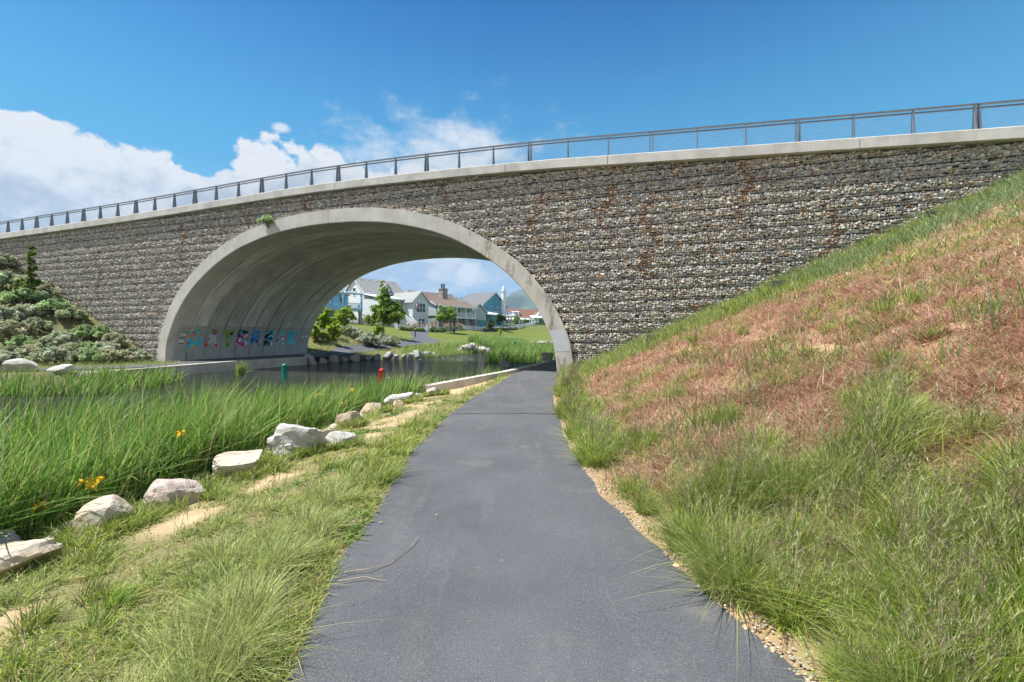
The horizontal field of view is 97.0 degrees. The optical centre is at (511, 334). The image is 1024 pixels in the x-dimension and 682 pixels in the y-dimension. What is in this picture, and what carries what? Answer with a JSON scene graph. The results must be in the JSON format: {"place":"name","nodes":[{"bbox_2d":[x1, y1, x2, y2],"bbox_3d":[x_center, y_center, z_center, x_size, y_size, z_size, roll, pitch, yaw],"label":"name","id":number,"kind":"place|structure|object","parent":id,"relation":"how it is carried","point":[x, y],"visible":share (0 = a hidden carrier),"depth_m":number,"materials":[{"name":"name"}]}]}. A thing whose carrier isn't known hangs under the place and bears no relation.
{"place":"outdoors","nodes":[
{"label":"outdoors","id":0,"kind":"place"},
{"bbox_2d":[5,363,195,371],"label":"bank path","id":1,"kind":"structure","parent":0,"point":[130,366],"depth_m":23.79,"materials":[{"name":"concrete"}]},
{"bbox_2d":[164,353,353,362],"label":"walkway","id":2,"kind":"structure","parent":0,"point":[316,355],"depth_m":32.97,"materials":[{"name":"concrete"}]},
{"bbox_2d":[0,344,541,538],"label":"water","id":3,"kind":"structure","parent":0,"point":[445,366],"depth_m":23.07,"materials":[{"name":"grey liquid"}]},
{"bbox_2d":[0,368,441,540],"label":"cattail reeds","id":4,"kind":"object","parent":3,"relation":"in","point":[53,469],"visible":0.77,"depth_m":6.40,"materials":[{"name":"green plant"}]},
{"bbox_2d":[234,359,252,375],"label":"wall reeds","id":5,"kind":"object","parent":3,"relation":"in","point":[239,369],"depth_m":24.39,"materials":[{"name":"green plant"}]},
{"bbox_2d":[365,363,506,399],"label":"kerb reeds","id":6,"kind":"object","parent":3,"relation":"in","point":[437,378],"visible":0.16,"depth_m":17.54,"materials":[{"name":"green plant"}]},
{"bbox_2d":[480,341,554,362],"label":"island reeds","id":7,"kind":"object","parent":3,"relation":"in","point":[530,352],"visible":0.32,"depth_m":36.87,"materials":[{"name":"green plant"}]},
{"bbox_2d":[325,324,534,353],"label":"path","id":8,"kind":"structure","parent":0,"point":[422,337],"depth_m":50.61,"materials":[{"name":"grey asphalt"}]},
{"bbox_2d":[451,289,536,308],"bbox_3d":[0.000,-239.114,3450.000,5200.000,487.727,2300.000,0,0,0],"label":"mountains","id":9,"kind":"structure","parent":0,"point":[518,299],"depth_m":3030.14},
{"bbox_2d":[0,191,1023,681],"bbox_3d":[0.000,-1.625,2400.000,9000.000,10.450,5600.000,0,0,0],"label":"ground","id":10,"kind":"structure","parent":0,"point":[536,333],"depth_m":4.89,"materials":[{"name":"soil"}]},
{"bbox_2d":[0,252,19,268],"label":"sagebrush","id":11,"kind":"object","parent":10,"relation":"on","point":[6,259],"visible":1,"depth_m":33.36,"materials":[{"name":"green plant"}]},
{"bbox_2d":[0,529,20,543],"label":"boulder","id":12,"kind":"object","parent":10,"relation":"on","point":[11,536],"visible":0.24,"depth_m":4.17,"materials":[{"name":"grey stone"}]},
{"bbox_2d":[0,305,25,320],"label":"sagebrush","id":13,"kind":"object","parent":10,"relation":"on","point":[6,313],"visible":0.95,"depth_m":27.82,"materials":[{"name":"green plant"}]},
{"bbox_2d":[0,349,25,365],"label":"sagebrush","id":14,"kind":"object","parent":10,"relation":"on","point":[5,355],"visible":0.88,"depth_m":23.86,"materials":[{"name":"green plant"}]},
{"bbox_2d":[0,269,28,291],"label":"sagebrush","id":15,"kind":"object","parent":10,"relation":"on","point":[8,277],"visible":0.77,"depth_m":30.55,"materials":[{"name":"green plant"}]},
{"bbox_2d":[0,344,29,362],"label":"sagebrush","id":16,"kind":"object","parent":10,"relation":"on","point":[10,348],"visible":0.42,"depth_m":25.03,"materials":[{"name":"green plant"}]},
{"bbox_2d":[0,319,37,340],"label":"sagebrush","id":17,"kind":"object","parent":10,"relation":"on","point":[9,328],"visible":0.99,"depth_m":26.72,"materials":[{"name":"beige plant"}]},
{"bbox_2d":[2,358,37,371],"bbox_3d":[-22.600,1.535,20.900,1.600,0.930,1.000,0,0,-6],"label":"boulder","id":18,"kind":"object","parent":10,"relation":"on","point":[16,362],"visible":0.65,"depth_m":20.56,"materials":[{"name":"grey stone"}]},
{"bbox_2d":[0,286,45,305],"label":"sagebrush","id":19,"kind":"object","parent":10,"relation":"on","point":[20,294],"visible":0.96,"depth_m":29.83,"materials":[{"name":"green plant"}]},
{"bbox_2d":[5,334,43,347],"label":"sagebrush","id":20,"kind":"object","parent":10,"relation":"on","point":[21,339],"visible":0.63,"depth_m":26.06,"materials":[{"name":"green plant"}]},
{"bbox_2d":[9,302,44,319],"bbox_3d":[-31.100,-1.456,28.969,1.720,1.238,1.500,0,0,-44],"label":"sagebrush","id":21,"kind":"object","parent":10,"relation":"on","point":[27,309],"visible":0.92,"depth_m":28.86,"materials":[{"name":"green plant"}]},
{"bbox_2d":[13,343,40,356],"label":"sagebrush","id":22,"kind":"object","parent":10,"relation":"on","point":[32,347],"visible":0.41,"depth_m":25.50,"materials":[{"name":"green plant"}]},
{"bbox_2d":[12,245,42,304],"bbox_3d":[-32.280,-3.739,30.156,1.641,4.464,0.902,0,0,0],"label":"columnar tree","id":23,"kind":"object","parent":10,"relation":"on","point":[29,271],"visible":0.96,"depth_m":30.16,"materials":[{"name":"green plant"}]},
{"bbox_2d":[0,538,63,577],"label":"boulder","id":24,"kind":"object","parent":10,"relation":"on","point":[15,555],"visible":0.81,"depth_m":3.61,"materials":[{"name":"grey stone"}]},
{"bbox_2d":[22,316,52,333],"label":"sagebrush","id":25,"kind":"object","parent":10,"relation":"on","point":[36,322],"visible":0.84,"depth_m":28.04,"materials":[{"name":"green plant"}]},
{"bbox_2d":[29,501,52,538],"bbox_3d":[-4.657,1.963,4.472,0.196,0.614,0.152,0,0,38],"label":"yellow iris","id":26,"kind":"object","parent":10,"relation":"on","point":[47,526],"visible":0.58,"depth_m":4.46,"materials":[{"name":"green plant"}]},
{"bbox_2d":[24,348,58,365],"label":"sagebrush","id":27,"kind":"object","parent":10,"relation":"on","point":[33,357],"visible":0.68,"depth_m":24.61,"materials":[{"name":"green plant"}]},
{"bbox_2d":[21,337,63,348],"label":"sagebrush","id":28,"kind":"object","parent":10,"relation":"on","point":[38,342],"visible":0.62,"depth_m":26.70,"materials":[{"name":"green plant"}]},
{"bbox_2d":[25,280,61,292],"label":"sagebrush","id":29,"kind":"object","parent":10,"relation":"on","point":[43,285],"visible":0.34,"depth_m":31.21,"materials":[{"name":"green plant"}]},
{"bbox_2d":[35,287,62,299],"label":"sagebrush","id":30,"kind":"object","parent":10,"relation":"on","point":[47,293],"visible":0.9,"depth_m":31.10,"materials":[{"name":"green plant"}]},
{"bbox_2d":[34,297,74,315],"bbox_3d":[-30.348,-1.850,30.084,1.975,1.458,1.994,0,0,2],"label":"sagebrush","id":31,"kind":"object","parent":10,"relation":"on","point":[53,304],"visible":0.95,"depth_m":29.71,"materials":[{"name":"green plant"}]},
{"bbox_2d":[37,345,78,364],"bbox_3d":[-25.505,1.212,25.407,1.750,1.334,2.007,0,0,-22],"label":"sagebrush","id":32,"kind":"object","parent":10,"relation":"on","point":[55,352],"visible":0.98,"depth_m":25.13,"materials":[{"name":"green plant"}]},
{"bbox_2d":[46,364,73,373],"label":"boulder","id":33,"kind":"object","parent":10,"relation":"on","point":[63,366],"visible":0.74,"depth_m":20.52,"materials":[{"name":"grey stone"}]},
{"bbox_2d":[39,329,81,343],"bbox_3d":[-27.468,0.337,27.635,2.094,1.429,1.826,0,0,25],"label":"sagebrush","id":34,"kind":"object","parent":10,"relation":"on","point":[63,336],"visible":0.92,"depth_m":27.28,"materials":[{"name":"green plant"}]},
{"bbox_2d":[54,306,90,322],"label":"sagebrush","id":35,"kind":"object","parent":10,"relation":"on","point":[77,313],"visible":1,"depth_m":29.81,"materials":[{"name":"green plant"}]},
{"bbox_2d":[62,346,90,363],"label":"sagebrush","id":36,"kind":"object","parent":10,"relation":"on","point":[71,349],"visible":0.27,"depth_m":26.18,"materials":[{"name":"green plant"}]},
{"bbox_2d":[64,323,92,340],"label":"sagebrush","id":37,"kind":"object","parent":10,"relation":"on","point":[78,330],"visible":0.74,"depth_m":28.64,"materials":[{"name":"green plant"}]},
{"bbox_2d":[75,478,99,509],"bbox_3d":[-4.586,1.909,4.897,0.231,0.724,0.198,0,0,43],"label":"yellow iris","id":38,"kind":"object","parent":10,"relation":"on","point":[87,481],"visible":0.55,"depth_m":4.88,"materials":[{"name":"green plant"}]},
{"bbox_2d":[75,341,100,349],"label":"sagebrush","id":39,"kind":"object","parent":10,"relation":"on","point":[86,345],"visible":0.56,"depth_m":27.05,"materials":[{"name":"green plant"}]},
{"bbox_2d":[0,267,182,385],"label":"bank grass","id":40,"kind":"structure","parent":10,"relation":"on","point":[112,363],"depth_m":25.30,"materials":[{"name":"green plant"}]},
{"bbox_2d":[78,348,110,363],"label":"sagebrush","id":41,"kind":"object","parent":10,"relation":"on","point":[93,355],"visible":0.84,"depth_m":25.89,"materials":[{"name":"green plant"}]},
{"bbox_2d":[0,358,192,395],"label":"bank reeds","id":42,"kind":"object","parent":10,"relation":"on","point":[147,378],"visible":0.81,"depth_m":17.81,"materials":[{"name":"green plant"}]},
{"bbox_2d":[85,476,108,499],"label":"yellow iris","id":43,"kind":"object","parent":10,"relation":"on","point":[97,480],"visible":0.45,"depth_m":4.99,"materials":[{"name":"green plant"}]},
{"bbox_2d":[83,324,114,340],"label":"sagebrush","id":44,"kind":"object","parent":10,"relation":"on","point":[99,331],"visible":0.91,"depth_m":28.87,"materials":[{"name":"green plant"}]},
{"bbox_2d":[72,494,135,532],"bbox_3d":[-4.004,1.853,4.475,0.400,0.465,0.470,0,9,44],"label":"boulder","id":45,"kind":"object","parent":10,"relation":"on","point":[112,505],"visible":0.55,"depth_m":4.38,"materials":[{"name":"grey stone"}]},
{"bbox_2d":[86,348,127,363],"bbox_3d":[-23.908,1.310,26.621,1.748,1.080,1.618,0,0,16],"label":"sagebrush","id":46,"kind":"object","parent":10,"relation":"on","point":[108,353],"visible":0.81,"depth_m":26.53,"materials":[{"name":"green plant"}]},
{"bbox_2d":[89,341,126,350],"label":"sagebrush","id":47,"kind":"object","parent":10,"relation":"on","point":[106,345],"visible":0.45,"depth_m":27.48,"materials":[{"name":"green plant"}]},
{"bbox_2d":[100,332,131,345],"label":"sagebrush","id":48,"kind":"object","parent":10,"relation":"on","point":[114,338],"visible":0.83,"depth_m":28.56,"materials":[{"name":"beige plant"}]},
{"bbox_2d":[116,349,138,362],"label":"sagebrush","id":49,"kind":"object","parent":10,"relation":"on","point":[130,355],"visible":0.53,"depth_m":27.22,"materials":[{"name":"green plant"}]},
{"bbox_2d":[133,351,153,361],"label":"sagebrush","id":50,"kind":"object","parent":10,"relation":"on","point":[142,355],"visible":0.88,"depth_m":28.24,"materials":[{"name":"green plant"}]},
{"bbox_2d":[143,478,206,510],"bbox_3d":[-3.857,1.859,5.154,0.478,0.481,0.531,0,0,24],"label":"boulder","id":51,"kind":"object","parent":10,"relation":"on","point":[169,488],"visible":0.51,"depth_m":5.02,"materials":[{"name":"grey stone"}]},
{"bbox_2d":[171,430,192,478],"bbox_3d":[-4.365,1.771,6.006,0.150,0.998,0.221,0,0,27],"label":"yellow iris","id":52,"kind":"object","parent":10,"relation":"on","point":[189,456],"visible":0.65,"depth_m":5.99,"materials":[{"name":"green plant"}]},
{"bbox_2d":[96,357,306,377],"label":"retaining wall","id":53,"kind":"structure","parent":10,"relation":"on","point":[197,368],"depth_m":27.22,"materials":[{"name":"concrete"}]},
{"bbox_2d":[0,387,451,591],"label":"boulder tufts","id":54,"kind":"object","parent":10,"relation":"on","point":[269,460],"visible":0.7,"depth_m":4.98,"materials":[{"name":"green plant"}]},
{"bbox_2d":[212,449,262,480],"bbox_3d":[-3.739,1.832,6.232,0.620,0.495,0.450,-15,4,-17],"label":"boulder","id":55,"kind":"object","parent":10,"relation":"on","point":[224,463],"visible":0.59,"depth_m":6.12,"materials":[{"name":"beige stone"}]},
{"bbox_2d":[0,372,506,681],"bbox_3d":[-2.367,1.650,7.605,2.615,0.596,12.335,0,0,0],"label":"verge stems","id":56,"kind":"object","parent":10,"relation":"on","point":[209,579],"visible":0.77,"depth_m":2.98,"materials":[{"name":"green plant"}]},
{"bbox_2d":[1,386,466,681],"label":"verge seed heads","id":57,"kind":"object","parent":56,"relation":"on","point":[122,665],"visible":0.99,"depth_m":2.73,"materials":[{"name":"plant"}]},
{"bbox_2d":[0,374,510,681],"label":"verge grass","id":58,"kind":"structure","parent":10,"relation":"on","point":[317,582],"depth_m":3.25,"materials":[{"name":"green plant"}]},
{"bbox_2d":[273,443,291,457],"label":"boulder","id":59,"kind":"object","parent":10,"relation":"on","point":[287,447],"visible":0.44,"depth_m":6.73,"materials":[{"name":"grey stone"}]},
{"bbox_2d":[266,423,326,455],"bbox_3d":[-3.393,1.762,7.246,0.656,0.750,0.860,0,0,28],"label":"boulder","id":60,"kind":"object","parent":10,"relation":"on","point":[292,432],"visible":0.48,"depth_m":6.99,"materials":[{"name":"grey stone"}]},
{"bbox_2d":[310,325,324,341],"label":"lime bush","id":61,"kind":"object","parent":10,"relation":"on","point":[316,332],"visible":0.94,"depth_m":43.29,"materials":[{"name":"green plant"}]},
{"bbox_2d":[316,307,339,329],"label":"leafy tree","id":62,"kind":"object","parent":10,"relation":"on","point":[324,318],"visible":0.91,"depth_m":46.81,"materials":[{"name":"green plant"}]},
{"bbox_2d":[325,322,342,343],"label":"lime bush","id":63,"kind":"object","parent":10,"relation":"on","point":[332,332],"visible":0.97,"depth_m":43.83,"materials":[{"name":"green plant"}]},
{"bbox_2d":[325,431,355,444],"bbox_3d":[-2.868,1.790,7.478,0.408,0.417,0.515,0,0,40],"label":"boulder","id":64,"kind":"object","parent":10,"relation":"on","point":[336,434],"visible":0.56,"depth_m":7.39,"materials":[{"name":"grey stone"}]},
{"bbox_2d":[319,290,363,323],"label":"blue balcony house","id":65,"kind":"structure","parent":10,"relation":"on","point":[338,301],"depth_m":88.12,"materials":[{"name":"blue wood"}]},
{"bbox_2d":[333,305,357,325],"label":"lime bush","id":66,"kind":"object","parent":10,"relation":"on","point":[343,315],"visible":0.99,"depth_m":51.82,"materials":[{"name":"green plant"}]},
{"bbox_2d":[335,411,360,426],"bbox_3d":[-3.413,1.853,9.527,0.523,0.498,0.420,0,0,6],"label":"boulder","id":67,"kind":"object","parent":10,"relation":"on","point":[343,417],"visible":0.45,"depth_m":9.42,"materials":[{"name":"beige stone"}]},
{"bbox_2d":[345,327,363,337],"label":"sagebrush","id":68,"kind":"object","parent":10,"relation":"on","point":[354,331],"visible":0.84,"depth_m":49.50,"materials":[{"name":"green plant"}]},
{"bbox_2d":[355,332,379,344],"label":"sagebrush","id":69,"kind":"object","parent":10,"relation":"on","point":[366,337],"visible":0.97,"depth_m":48.38,"materials":[{"name":"green plant"}]},
{"bbox_2d":[360,403,381,414],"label":"boulder","id":70,"kind":"object","parent":10,"relation":"on","point":[366,407],"visible":0.44,"depth_m":10.90,"materials":[{"name":"beige stone"}]},
{"bbox_2d":[370,323,384,335],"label":"leafy bush","id":71,"kind":"object","parent":10,"relation":"on","point":[379,328],"visible":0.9,"depth_m":54.68,"materials":[{"name":"green plant"}]},
{"bbox_2d":[307,320,448,358],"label":"slope grass","id":72,"kind":"structure","parent":10,"relation":"on","point":[374,353],"depth_m":45.85,"materials":[{"name":"green plant"}]},
{"bbox_2d":[367,335,388,346],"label":"sagebrush","id":73,"kind":"object","parent":10,"relation":"on","point":[381,340],"visible":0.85,"depth_m":48.94,"materials":[{"name":"green plant"}]},
{"bbox_2d":[363,280,405,326],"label":"leafy tree","id":74,"kind":"object","parent":10,"relation":"on","point":[384,314],"visible":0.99,"depth_m":57.59,"materials":[{"name":"green plant"}]},
{"bbox_2d":[345,278,430,326],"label":"white house","id":75,"kind":"structure","parent":10,"relation":"on","point":[369,288],"depth_m":99.13,"materials":[{"name":"white wood"}]},
{"bbox_2d":[416,303,425,312],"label":"window","id":76,"kind":"structure","parent":75,"relation":"in","point":[421,308],"depth_m":98.76,"materials":[{"name":"white glass"}]},
{"bbox_2d":[384,392,413,405],"bbox_3d":[-3.191,1.902,12.861,0.850,0.510,0.500,-12,9,-17],"label":"boulder","id":77,"kind":"object","parent":10,"relation":"on","point":[402,396],"visible":0.44,"depth_m":12.71,"materials":[{"name":"grey stone"}]},
{"bbox_2d":[398,325,425,331],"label":"hedge","id":78,"kind":"object","parent":10,"relation":"on","point":[403,328],"visible":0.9,"depth_m":89.23,"materials":[{"name":"green plant"}]},
{"bbox_2d":[399,324,472,330],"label":"picket fence","id":79,"kind":"object","parent":10,"relation":"on","point":[468,328],"visible":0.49,"depth_m":102.04,"materials":[{"name":"white wood"}]},
{"bbox_2d":[401,341,481,357],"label":"shore reeds","id":80,"kind":"object","parent":10,"relation":"on","point":[440,348],"visible":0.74,"depth_m":51.48,"materials":[{"name":"green plant"}]},
{"bbox_2d":[435,305,449,322],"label":"street tree","id":81,"kind":"object","parent":10,"relation":"on","point":[443,315],"visible":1,"depth_m":94.77,"materials":[{"name":"green plant"}]},
{"bbox_2d":[405,284,487,329],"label":"brown roof house","id":82,"kind":"structure","parent":10,"relation":"on","point":[468,314],"depth_m":111.56,"materials":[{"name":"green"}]},
{"bbox_2d":[444,305,456,332],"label":"street tree","id":83,"kind":"object","parent":10,"relation":"on","point":[452,314],"visible":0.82,"depth_m":96.64,"materials":[{"name":"green plant"}]},
{"bbox_2d":[440,321,463,329],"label":"rose bush","id":84,"kind":"object","parent":10,"relation":"on","point":[456,326],"visible":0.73,"depth_m":103.40,"materials":[{"name":"green plant"}]},
{"bbox_2d":[423,359,555,391],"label":"kerb wall","id":85,"kind":"structure","parent":10,"relation":"on","point":[460,382],"depth_m":18.29,"materials":[{"name":"concrete"}]},
{"bbox_2d":[541,352,553,361],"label":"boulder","id":86,"kind":"object","parent":85,"relation":"on","point":[546,356],"visible":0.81,"depth_m":28.91,"materials":[{"name":"grey stone"}]},
{"bbox_2d":[460,286,520,326],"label":"blue house","id":87,"kind":"structure","parent":10,"relation":"on","point":[492,303],"depth_m":139.57,"materials":[{"name":"blue wood"}]},
{"bbox_2d":[466,333,528,348],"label":"distant reeds","id":88,"kind":"object","parent":10,"relation":"on","point":[486,341],"visible":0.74,"depth_m":71.00,"materials":[{"name":"green plant"}]},
{"bbox_2d":[474,325,521,330],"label":"picket fence","id":89,"kind":"object","parent":10,"relation":"on","point":[478,328],"visible":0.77,"depth_m":120.68,"materials":[{"name":"white wood"}]},
{"bbox_2d":[494,310,506,324],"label":"young tree","id":90,"kind":"object","parent":10,"relation":"on","point":[499,319],"visible":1,"depth_m":124.33,"materials":[{"name":"green plant"}]},
{"bbox_2d":[0,126,1023,373],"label":"bridge","id":91,"kind":"structure","parent":10,"relation":"on","point":[594,256],"depth_m":20.63,"materials":[{"name":"stone"}]},
{"bbox_2d":[257,215,275,227],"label":"sagebrush","id":92,"kind":"object","parent":91,"relation":"on","point":[266,219],"visible":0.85,"depth_m":25.57,"materials":[{"name":"green plant"}]},
{"bbox_2d":[0,99,1023,232],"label":"bridge railing","id":93,"kind":"object","parent":91,"relation":"on","point":[976,117],"visible":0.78,"depth_m":20.41,"materials":[{"name":"metal"}]},
{"bbox_2d":[506,309,537,323],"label":"red roof house","id":94,"kind":"structure","parent":10,"relation":"on","point":[524,313],"depth_m":207.00,"materials":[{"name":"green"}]},
{"bbox_2d":[530,311,544,324],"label":"light blue cottage","id":95,"kind":"structure","parent":10,"relation":"on","point":[537,318],"depth_m":190.18,"materials":[{"name":"grey"}]},
{"bbox_2d":[563,426,822,681],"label":"gravel","id":96,"kind":"structure","parent":10,"relation":"on","point":[746,627],"depth_m":2.71,"materials":[{"name":"beige gravel"}]},
{"bbox_2d":[540,210,1023,681],"bbox_3d":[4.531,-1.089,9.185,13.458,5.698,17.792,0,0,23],"label":"bank tussocks","id":97,"kind":"object","parent":10,"relation":"on","point":[730,585],"visible":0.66,"depth_m":3.05,"materials":[{"name":"green plant"}]},
{"bbox_2d":[555,178,1012,377],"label":"pale stems","id":98,"kind":"object","parent":10,"relation":"on","point":[822,262],"visible":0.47,"depth_m":16.01,"materials":[{"name":"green plant"}]},
{"bbox_2d":[547,167,1023,681],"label":"bank grass","id":99,"kind":"structure","parent":10,"relation":"on","point":[915,230],"depth_m":9.98,"materials":[{"name":"green plant"}]},
{"bbox_2d":[553,206,1023,681],"bbox_3d":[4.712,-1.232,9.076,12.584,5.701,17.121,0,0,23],"label":"tussock seed heads","id":100,"kind":"object","parent":10,"relation":"on","point":[930,545],"visible":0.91,"depth_m":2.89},
{"bbox_2d":[576,199,1023,559],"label":"green stems","id":101,"kind":"object","parent":10,"relation":"on","point":[707,432],"visible":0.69,"depth_m":5.74,"materials":[{"name":"green plant"}]},
{"bbox_2d":[580,190,1023,680],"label":"red grass","id":102,"kind":"structure","parent":10,"relation":"on","point":[944,378],"depth_m":6.25,"materials":[{"name":"brown plant"}]},
{"bbox_2d":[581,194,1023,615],"bbox_3d":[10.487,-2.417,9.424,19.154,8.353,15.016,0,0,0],"label":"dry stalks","id":103,"kind":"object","parent":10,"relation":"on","point":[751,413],"visible":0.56,"depth_m":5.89,"materials":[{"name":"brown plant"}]},
{"bbox_2d":[602,206,1023,659],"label":"bank stones","id":104,"kind":"object","parent":10,"relation":"on","point":[803,637],"visible":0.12,"depth_m":5.68,"materials":[{"name":"grey stone"}]},
{"bbox_2d":[0,0,1023,297],"label":"sky","id":105,"kind":"structure","parent":0,"point":[103,102],"materials":[{"name":"blue"}]},
{"bbox_2d":[285,363,806,681],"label":"path","id":106,"kind":"structure","parent":0,"point":[509,565],"depth_m":3.15,"materials":[{"name":"grey asphalt"}]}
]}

